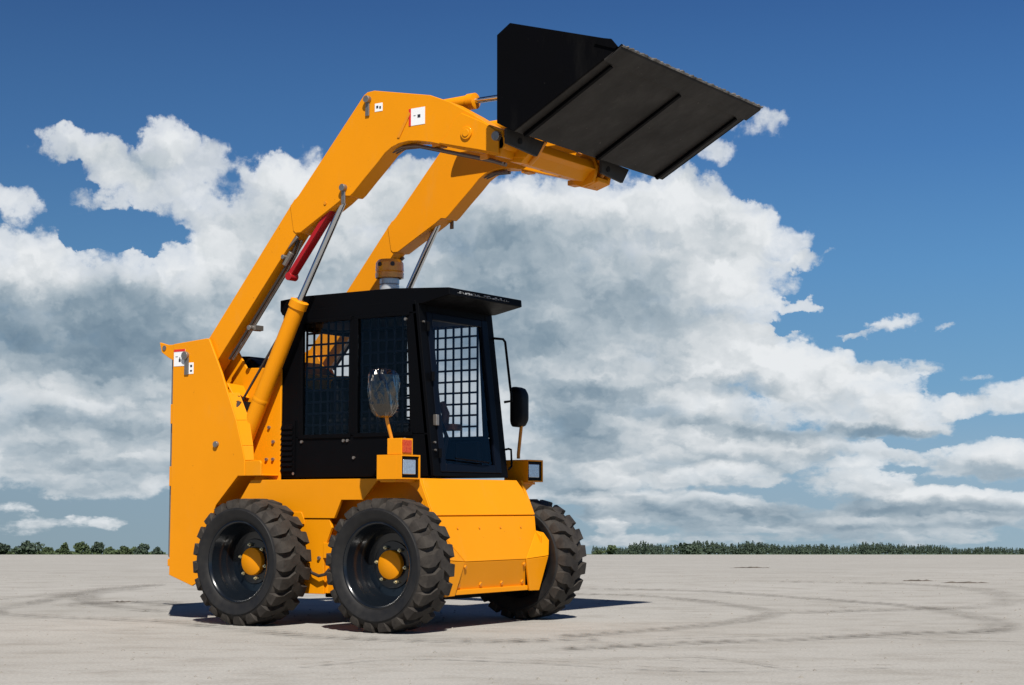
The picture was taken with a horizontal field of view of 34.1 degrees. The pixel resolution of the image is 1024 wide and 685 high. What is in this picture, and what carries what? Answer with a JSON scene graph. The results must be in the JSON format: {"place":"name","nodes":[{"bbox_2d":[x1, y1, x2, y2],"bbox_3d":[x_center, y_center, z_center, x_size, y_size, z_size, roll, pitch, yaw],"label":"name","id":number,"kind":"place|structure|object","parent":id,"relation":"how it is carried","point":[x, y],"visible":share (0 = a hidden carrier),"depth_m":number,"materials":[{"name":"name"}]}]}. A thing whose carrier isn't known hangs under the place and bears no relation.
{"place":"outdoors","nodes":[
{"label":"outdoors","id":0,"kind":"place"},
{"bbox_2d":[0,555,1023,684],"bbox_3d":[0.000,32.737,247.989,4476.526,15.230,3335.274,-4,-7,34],"label":"ground","id":1,"kind":"structure","parent":0,"point":[59,656],"depth_m":10.44,"materials":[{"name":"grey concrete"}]},
{"bbox_2d":[4,584,569,639],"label":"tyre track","id":2,"kind":"structure","parent":1,"relation":"on","point":[207,624],"depth_m":10.88,"materials":[{"name":"grey"}]},
{"bbox_2d":[160,23,762,632],"bbox_3d":[-0.526,0.044,11.307,4.053,3.676,1.887,-4,-7,34],"label":"skid steer loader","id":3,"kind":"object","parent":1,"relation":"on","point":[358,493],"visible":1,"depth_m":11.10,"materials":[{"name":"orange paint"}]},
{"bbox_2d":[168,360,172,556],"bbox_3d":[-2.087,0.845,12.326,0.079,1.440,1.120,-4,-7,34],"label":"rear door","id":4,"kind":"structure","parent":3,"relation":"in","point":[172,360],"depth_m":11.88,"materials":[{"name":"metal"}]},
{"bbox_2d":[571,590,996,647],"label":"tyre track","id":5,"kind":"structure","parent":1,"relation":"on","point":[868,634],"depth_m":10.42,"materials":[{"name":"grey"}]},
{"bbox_2d":[945,581,985,582],"bbox_3d":[4.620,2.446,17.043,0.497,0.020,0.125,0,-6,1],"label":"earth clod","id":6,"kind":"object","parent":1,"relation":"on","point":[964,582],"visible":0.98,"depth_m":17.02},
{"bbox_2d":[0,554,1023,554],"bbox_3d":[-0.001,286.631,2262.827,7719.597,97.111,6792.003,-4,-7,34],"label":"meadow","id":7,"kind":"structure","parent":0,"point":[605,554],"depth_m":683.56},
{"bbox_2d":[0,542,10,553],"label":"broadleaf tree","id":8,"kind":"object","parent":7,"relation":"on","point":[4,548],"visible":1,"depth_m":693.70,"materials":[{"name":"green plant"}]},
{"bbox_2d":[11,540,44,553],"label":"broadleaf tree","id":9,"kind":"object","parent":7,"relation":"on","point":[27,546],"visible":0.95,"depth_m":692.12,"materials":[{"name":"green plant"}]},
{"bbox_2d":[38,547,53,553],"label":"broadleaf tree","id":10,"kind":"object","parent":7,"relation":"on","point":[47,550],"visible":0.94,"depth_m":713.39,"materials":[{"name":"green plant"}]},
{"bbox_2d":[60,542,69,553],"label":"broadleaf tree","id":11,"kind":"object","parent":7,"relation":"on","point":[65,549],"visible":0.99,"depth_m":694.06,"materials":[{"name":"green plant"}]},
{"bbox_2d":[73,541,89,553],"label":"broadleaf tree","id":12,"kind":"object","parent":7,"relation":"on","point":[81,547],"visible":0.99,"depth_m":693.68,"materials":[{"name":"green plant"}]},
{"bbox_2d":[6,549,165,553],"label":"scrub","id":13,"kind":"object","parent":7,"relation":"on","point":[74,552],"visible":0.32,"depth_m":710.98,"materials":[{"name":"green plant"}]},
{"bbox_2d":[90,541,104,553],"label":"broadleaf tree","id":14,"kind":"object","parent":7,"relation":"on","point":[97,547],"visible":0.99,"depth_m":694.33,"materials":[{"name":"green plant"}]},
{"bbox_2d":[114,545,129,553],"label":"broadleaf tree","id":15,"kind":"object","parent":7,"relation":"on","point":[124,549],"visible":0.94,"depth_m":703.82,"materials":[{"name":"green plant"}]},
{"bbox_2d":[127,546,135,553],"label":"broadleaf tree","id":16,"kind":"object","parent":7,"relation":"on","point":[131,550],"visible":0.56,"depth_m":703.55,"materials":[{"name":"green plant"}]},
{"bbox_2d":[133,543,149,553],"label":"broadleaf tree","id":17,"kind":"object","parent":7,"relation":"on","point":[141,548],"visible":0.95,"depth_m":693.70,"materials":[{"name":"green plant"}]},
{"bbox_2d":[151,546,163,553],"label":"broadleaf tree","id":18,"kind":"object","parent":7,"relation":"on","point":[157,550],"visible":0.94,"depth_m":694.27,"materials":[{"name":"green plant"}]},
{"bbox_2d":[591,549,605,553],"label":"broadleaf tree","id":19,"kind":"object","parent":7,"relation":"on","point":[599,552],"visible":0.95,"depth_m":714.37,"materials":[{"name":"green plant"}]},
{"bbox_2d":[606,545,616,553],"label":"broadleaf tree","id":20,"kind":"object","parent":7,"relation":"on","point":[611,549],"visible":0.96,"depth_m":694.31,"materials":[{"name":"green plant"}]},
{"bbox_2d":[669,542,701,553],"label":"broadleaf tree","id":21,"kind":"object","parent":7,"relation":"on","point":[686,548],"visible":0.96,"depth_m":870.97,"materials":[{"name":"green plant"}]},
{"bbox_2d":[591,540,1023,553],"bbox_3d":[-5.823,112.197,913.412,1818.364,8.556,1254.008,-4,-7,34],"label":"woodland","id":22,"kind":"object","parent":7,"relation":"on","point":[710,548],"visible":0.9,"depth_m":900.83,"materials":[{"name":"green plant"}]},
{"bbox_2d":[0,0,1023,553],"label":"sky","id":23,"kind":"structure","parent":0,"point":[808,330],"materials":[{"name":"blue"}]},
{"bbox_2d":[735,567,768,567],"bbox_3d":[3.430,3.243,24.096,0.600,0.024,0.170,0,-6,1],"label":"earth clod","id":24,"kind":"object","parent":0,"point":[751,567],"visible":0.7,"depth_m":24.05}
]}

